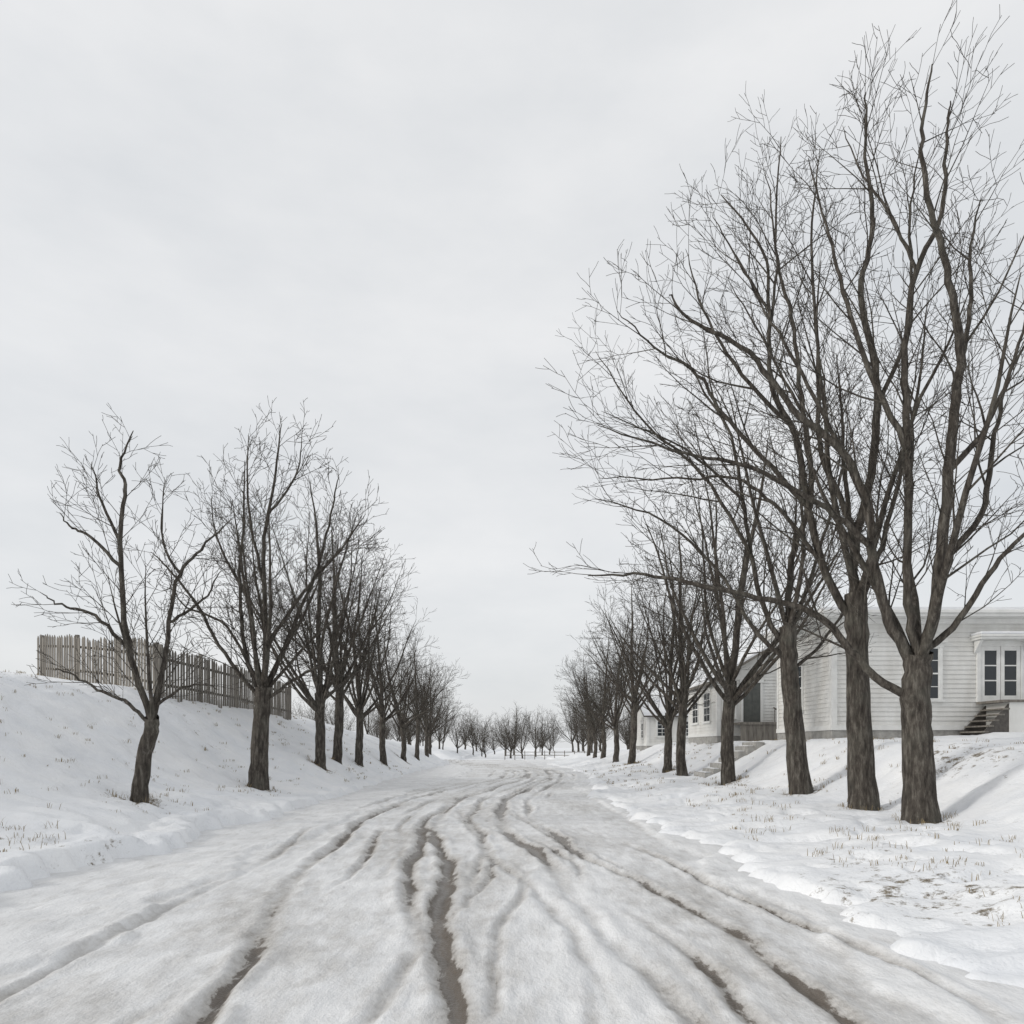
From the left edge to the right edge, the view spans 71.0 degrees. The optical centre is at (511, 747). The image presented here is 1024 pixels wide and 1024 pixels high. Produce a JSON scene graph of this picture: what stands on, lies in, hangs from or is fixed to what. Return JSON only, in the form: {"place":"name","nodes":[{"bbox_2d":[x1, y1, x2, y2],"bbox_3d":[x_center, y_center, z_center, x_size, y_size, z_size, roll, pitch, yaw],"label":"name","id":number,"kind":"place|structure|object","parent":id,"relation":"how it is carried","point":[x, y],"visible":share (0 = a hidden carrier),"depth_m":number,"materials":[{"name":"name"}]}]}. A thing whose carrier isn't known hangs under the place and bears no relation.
{"place":"outdoors","nodes":[
{"label":"outdoors","id":0,"kind":"place"},
{"bbox_2d":[0,759,1023,1023],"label":"snowy road","id":1,"kind":"structure","parent":0,"point":[498,893],"depth_m":6.34,"materials":[{"name":"white snow"}]},
{"bbox_2d":[0,671,1023,987],"bbox_3d":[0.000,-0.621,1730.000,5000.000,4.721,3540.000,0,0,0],"label":"snow ground","id":2,"kind":"structure","parent":0,"point":[942,913],"depth_m":14.38,"materials":[{"name":"white snow"}]},
{"bbox_2d":[8,403,258,802],"bbox_3d":[-7.644,-2.615,14.314,4.955,8.235,3.110,0,0,0],"label":"bare maple tree","id":3,"kind":"object","parent":2,"relation":"on","point":[142,770],"visible":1,"depth_m":14.31,"materials":[{"name":"brown plant"}]},
{"bbox_2d":[37,634,290,719],"bbox_3d":[-15.180,-2.857,30.539,8.006,3.412,12.060,0,0,0],"label":"picket fence","id":4,"kind":"object","parent":2,"relation":"on","point":[243,698],"visible":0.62,"depth_m":27.42,"materials":[{"name":"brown wood"}]},
{"bbox_2d":[111,395,388,790],"bbox_3d":[-7.562,-4.495,21.331,7.126,11.848,6.230,0,0,-38],"label":"bare maple tree","id":5,"kind":"object","parent":2,"relation":"on","point":[258,776],"visible":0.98,"depth_m":21.10,"materials":[{"name":"brown plant"}]},
{"bbox_2d":[200,451,413,770],"bbox_3d":[-7.678,-4.879,28.398,7.567,11.924,8.933,-1,0,-1],"label":"bare maple tree","id":6,"kind":"object","parent":2,"relation":"on","point":[317,704],"visible":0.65,"depth_m":27.46,"materials":[{"name":"brown plant"}]},
{"bbox_2d":[242,506,417,763],"bbox_3d":[-7.760,-4.890,31.186,7.379,11.778,7.114,1,1,12],"label":"bare maple tree","id":7,"kind":"object","parent":2,"relation":"on","point":[338,698],"visible":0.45,"depth_m":30.76,"materials":[{"name":"brown plant"}]},
{"bbox_2d":[273,546,435,766],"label":"bare maple tree","id":8,"kind":"object","parent":2,"relation":"on","point":[359,702],"visible":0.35,"depth_m":35.18,"materials":[{"name":"brown plant"}]},
{"bbox_2d":[331,586,446,765],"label":"bare maple tree","id":9,"kind":"object","parent":2,"relation":"on","point":[382,741],"visible":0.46,"depth_m":41.91,"materials":[{"name":"brown plant"}]},
{"bbox_2d":[348,613,468,761],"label":"bare maple tree","id":10,"kind":"object","parent":2,"relation":"on","point":[402,720],"visible":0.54,"depth_m":49.77,"materials":[{"name":"brown plant"}]},
{"bbox_2d":[383,634,451,760],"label":"bare maple tree","id":11,"kind":"object","parent":2,"relation":"on","point":[417,742],"visible":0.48,"depth_m":58.04,"materials":[{"name":"brown plant"}]},
{"bbox_2d":[185,682,658,758],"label":"distant trees","id":12,"kind":"object","parent":2,"relation":"on","point":[624,732],"visible":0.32,"depth_m":129.56,"materials":[{"name":"brown plant"}]},
{"bbox_2d":[411,664,460,754],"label":"bare maple tree","id":13,"kind":"object","parent":2,"relation":"on","point":[429,740],"visible":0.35,"depth_m":74.91,"materials":[{"name":"brown plant"}]},
{"bbox_2d":[404,653,469,756],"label":"bare maple tree","id":14,"kind":"object","parent":2,"relation":"on","point":[426,728],"visible":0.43,"depth_m":65.90,"materials":[{"name":"brown plant"}]},
{"bbox_2d":[504,751,584,759],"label":"rail fence","id":15,"kind":"object","parent":2,"relation":"on","point":[534,755],"visible":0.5,"depth_m":100.93,"materials":[{"name":"grey wood"}]},
{"bbox_2d":[556,658,615,755],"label":"bare maple tree","id":16,"kind":"object","parent":2,"relation":"on","point":[589,740],"visible":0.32,"depth_m":76.94,"materials":[{"name":"brown plant"}]},
{"bbox_2d":[553,629,629,758],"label":"bare maple tree","id":17,"kind":"object","parent":2,"relation":"on","point":[601,725],"visible":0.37,"depth_m":59.74,"materials":[{"name":"brown plant"}]},
{"bbox_2d":[562,647,630,757],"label":"bare maple tree","id":18,"kind":"object","parent":2,"relation":"on","point":[594,732],"visible":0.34,"depth_m":67.59,"materials":[{"name":"brown plant"}]},
{"bbox_2d":[554,602,659,762],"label":"bare maple tree","id":19,"kind":"object","parent":2,"relation":"on","point":[615,717],"visible":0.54,"depth_m":51.74,"materials":[{"name":"brown plant"}]},
{"bbox_2d":[567,570,693,764],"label":"bare maple tree","id":20,"kind":"object","parent":2,"relation":"on","point":[635,709],"visible":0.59,"depth_m":44.38,"materials":[{"name":"brown plant"}]},
{"bbox_2d":[636,699,688,750],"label":"cottage","id":21,"kind":"structure","parent":2,"relation":"on","point":[650,731],"depth_m":50.99,"materials":[{"name":"white paint"}]},
{"bbox_2d":[640,720,643,738],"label":"window frame","id":22,"kind":"structure","parent":21,"relation":"in","point":[642,721],"depth_m":52.20,"materials":[{"name":"paint"}]},
{"bbox_2d":[654,718,664,736],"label":"window frame","id":23,"kind":"structure","parent":21,"relation":"in","point":[657,728],"depth_m":50.93,"materials":[{"name":"paint"}]},
{"bbox_2d":[658,722,664,735],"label":"window glass","id":24,"kind":"structure","parent":21,"relation":"in","point":[659,725],"depth_m":50.96,"materials":[{"name":"grey glass"}]},
{"bbox_2d":[584,525,745,772],"bbox_3d":[7.603,-4.367,35.071,7.437,11.719,8.779,0,-2,21],"label":"bare maple tree","id":25,"kind":"object","parent":2,"relation":"on","point":[671,713],"visible":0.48,"depth_m":34.42,"materials":[{"name":"brown plant"}]},
{"bbox_2d":[589,511,766,775],"bbox_3d":[7.012,-4.373,31.430,7.114,11.784,7.169,0,0,-44],"label":"bare maple tree","id":26,"kind":"object","parent":2,"relation":"on","point":[682,695],"visible":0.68,"depth_m":30.69,"materials":[{"name":"brown plant"}]},
{"bbox_2d":[689,736,740,744],"bbox_3d":[13.550,0.205,38.900,6.540,1.590,5.840,0,0,0],"label":"foundation","id":27,"kind":"object","parent":2,"relation":"on","point":[706,740],"visible":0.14,"depth_m":37.58,"materials":[{"name":"stone"}]},
{"bbox_2d":[688,681,740,737],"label":"corner boards","id":28,"kind":"object","parent":27,"relation":"on","point":[718,715],"visible":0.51,"depth_m":35.95,"materials":[{"name":"paint"}]},
{"bbox_2d":[694,741,764,777],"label":"stone steps","id":29,"kind":"structure","parent":2,"relation":"on","point":[745,749],"depth_m":28.25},
{"bbox_2d":[604,407,886,784],"bbox_3d":[8.172,-5.101,23.566,9.791,13.476,8.515,0,1,-16],"label":"bare maple tree","id":30,"kind":"object","parent":2,"relation":"on","point":[732,696],"visible":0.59,"depth_m":24.25,"materials":[{"name":"brown plant"}]},
{"bbox_2d":[555,86,940,794],"bbox_3d":[6.178,-7.298,18.321,10.200,17.641,4.840,0,0,0],"label":"bare maple tree","id":31,"kind":"object","parent":2,"relation":"on","point":[797,764],"visible":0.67,"depth_m":18.18,"materials":[{"name":"brown plant"}]},
{"bbox_2d":[734,707,776,740],"bbox_3d":[12.778,-0.915,35.260,3.557,2.230,1.320,0,0,0],"label":"porch","id":32,"kind":"object","parent":2,"relation":"on","point":[754,731],"visible":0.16,"depth_m":34.66,"materials":[{"name":"grey wood"}]},
{"bbox_2d":[523,0,1023,823],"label":"bare maple tree","id":33,"kind":"object","parent":2,"relation":"on","point":[919,800],"visible":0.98,"depth_m":12.91,"materials":[{"name":"brown plant"}]},
{"bbox_2d":[548,25,1023,810],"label":"bare maple tree","id":34,"kind":"object","parent":2,"relation":"on","point":[862,789],"visible":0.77,"depth_m":15.01,"materials":[{"name":"brown plant"}]},
{"bbox_2d":[777,730,962,739],"bbox_3d":[15.600,0.205,26.450,9.840,1.590,4.940,0,0,0],"label":"foundation","id":35,"kind":"object","parent":2,"relation":"on","point":[877,734],"visible":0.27,"depth_m":23.98,"materials":[{"name":"stone"}]},
{"bbox_2d":[776,625,966,732],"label":"corner boards","id":36,"kind":"object","parent":35,"relation":"on","point":[832,725],"visible":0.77,"depth_m":23.95,"materials":[{"name":"paint"}]},
{"bbox_2d":[959,700,1023,732],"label":"stoop steps","id":37,"kind":"structure","parent":2,"relation":"on","point":[994,701],"depth_m":23.08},
{"bbox_2d":[959,704,1008,734],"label":"stair stringers","id":38,"kind":"object","parent":37,"relation":"attached to","point":[1001,724],"visible":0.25,"depth_m":22.72,"materials":[{"name":"grey wood"}]},
{"bbox_2d":[969,634,1023,701],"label":"door frame and hood","id":39,"kind":"object","parent":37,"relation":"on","point":[979,640],"visible":0.93,"depth_m":23.90,"materials":[{"name":"paint"}]},
{"bbox_2d":[971,631,1023,635],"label":"hood snow","id":40,"kind":"structure","parent":39,"relation":"on","point":[998,632],"depth_m":23.42,"materials":[{"name":"white snow"}]},
{"bbox_2d":[981,646,1019,701],"bbox_3d":[16.285,-2.460,23.954,1.310,1.840,0.028,0,0,0],"label":"double door","id":41,"kind":"structure","parent":39,"relation":"attached to","point":[1000,665],"depth_m":23.94,"materials":[{"name":"paint"}]},
{"bbox_2d":[985,651,1015,695],"bbox_3d":[16.285,-2.490,23.962,1.110,1.540,0.009,0,0,0],"label":"door glass","id":42,"kind":"object","parent":41,"relation":"attached to","point":[990,674],"visible":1,"depth_m":23.96,"materials":[{"name":"grey glass"}]},
{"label":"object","id":43,"kind":"object","parent":2,"relation":"on","visible":0},
{"bbox_2d":[797,659,804,712],"bbox_3d":[10.620,-2.265,27.000,0.160,1.970,1.600,0,0,0],"label":"window frame","id":44,"kind":"object","parent":43,"relation":"attached to","point":[802,684],"visible":0.18,"depth_m":26.30,"materials":[{"name":"white wood"}]},
{"bbox_2d":[798,666,800,689],"bbox_3d":[10.665,-2.200,27.000,0.005,1.660,1.160,0,0,0],"label":"window glass","id":45,"kind":"object","parent":44,"relation":"in","point":[799,669],"visible":0.14,"depth_m":26.64,"materials":[{"name":"grey glass"}]},
{"bbox_2d":[759,610,1023,644],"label":"cornice","id":46,"kind":"structure","parent":43,"relation":"on","point":[992,617],"depth_m":23.77,"materials":[{"name":"paint"}]},
{"bbox_2d":[763,607,1023,635],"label":"snowy hip roof","id":47,"kind":"structure","parent":46,"relation":"on","point":[949,608],"depth_m":23.47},
{"bbox_2d":[779,624,1023,728],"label":"clapboard siding","id":48,"kind":"object","parent":43,"relation":"attached to","point":[959,706],"visible":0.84,"depth_m":23.99,"materials":[{"name":"white paint"}]},
{"bbox_2d":[903,641,946,701],"bbox_3d":[13.700,-2.540,23.920,1.500,2.020,0.160,0,0,0],"label":"window frame","id":49,"kind":"object","parent":43,"relation":"attached to","point":[940,646],"visible":0.36,"depth_m":23.93,"materials":[{"name":"white wood"}]},
{"bbox_2d":[930,649,937,697],"bbox_3d":[13.700,-2.475,23.965,1.060,1.710,0.005,0,0,0],"label":"window glass","id":50,"kind":"object","parent":49,"relation":"in","point":[934,690],"visible":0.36,"depth_m":23.96,"materials":[{"name":"grey glass"}]},
{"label":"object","id":51,"kind":"object","parent":2,"relation":"on","visible":0},
{"bbox_2d":[690,691,698,724],"bbox_3d":[10.220,-2.190,40.200,0.160,1.820,1.600,0,0,0],"label":"window frame","id":52,"kind":"object","parent":51,"relation":"attached to","point":[692,694],"visible":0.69,"depth_m":39.89,"materials":[{"name":"white wood"}]},
{"bbox_2d":[693,697,697,722],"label":"window glass","id":53,"kind":"object","parent":52,"relation":"in","point":[695,719],"visible":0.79,"depth_m":40.17,"materials":[{"name":"grey glass"}]},
{"bbox_2d":[702,688,711,723],"bbox_3d":[10.220,-2.190,37.800,0.160,1.820,1.600,0,0,0],"label":"window frame","id":54,"kind":"object","parent":51,"relation":"attached to","point":[707,691],"visible":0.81,"depth_m":37.51,"materials":[{"name":"white wood"}]},
{"bbox_2d":[704,693,709,720],"bbox_3d":[10.264,-2.125,37.800,0.005,1.510,1.160,0,0,0],"label":"window glass","id":55,"kind":"object","parent":54,"relation":"in","point":[706,711],"visible":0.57,"depth_m":37.90,"materials":[{"name":"grey glass"}]},
{"bbox_2d":[720,686,737,718],"bbox_3d":[10.870,-2.265,35.920,0.900,1.670,0.160,0,0,0],"label":"window frame","id":56,"kind":"object","parent":51,"relation":"attached to","point":[722,689],"visible":0.2,"depth_m":35.93,"materials":[{"name":"white wood"}]},
{"bbox_2d":[689,680,776,734],"bbox_3d":[13.535,-2.075,38.885,6.530,2.650,5.830,0,0,0],"label":"clapboard siding","id":57,"kind":"object","parent":51,"relation":"attached to","point":[769,695],"visible":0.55,"depth_m":36.00,"materials":[{"name":"white paint"}]},
{"bbox_2d":[724,647,776,679],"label":"gable wall","id":58,"kind":"structure","parent":51,"relation":"on","point":[742,674],"depth_m":35.98,"materials":[{"name":"white paint"}]},
{"bbox_2d":[688,645,776,690],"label":"roof boards","id":59,"kind":"object","parent":58,"relation":"on","point":[750,659],"visible":0.04,"depth_m":35.65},
{"bbox_2d":[740,680,763,721],"bbox_3d":[12.000,-2.325,35.955,1.200,2.150,0.090,0,0,0],"label":"door frame","id":60,"kind":"object","parent":51,"relation":"attached to","point":[761,682],"visible":0.59,"depth_m":35.93,"materials":[{"name":"paint"}]},
{"bbox_2d":[743,683,759,721],"bbox_3d":[12.000,-2.250,35.953,0.860,2.000,0.030,0,0,0],"label":"front door","id":61,"kind":"structure","parent":60,"relation":"attached to","point":[751,706],"depth_m":35.94,"materials":[{"name":"paint"}]},
{"bbox_2d":[0,669,1023,926],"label":"dry grass","id":62,"kind":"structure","parent":0,"point":[598,777],"depth_m":14.96,"materials":[{"name":"beige plant"}]},
{"bbox_2d":[0,0,1023,747],"label":"sky","id":63,"kind":"structure","parent":0,"point":[385,216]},
{"bbox_2d":[690,642,770,687],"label":"roof snow","id":64,"kind":"structure","parent":0,"point":[749,656],"depth_m":37.92,"materials":[{"name":"white snow"}]},
{"bbox_2d":[984,702,1023,731],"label":"stoop wall","id":65,"kind":"structure","parent":0,"point":[1016,716],"depth_m":22.70,"materials":[{"name":"white paint"}]}
]}

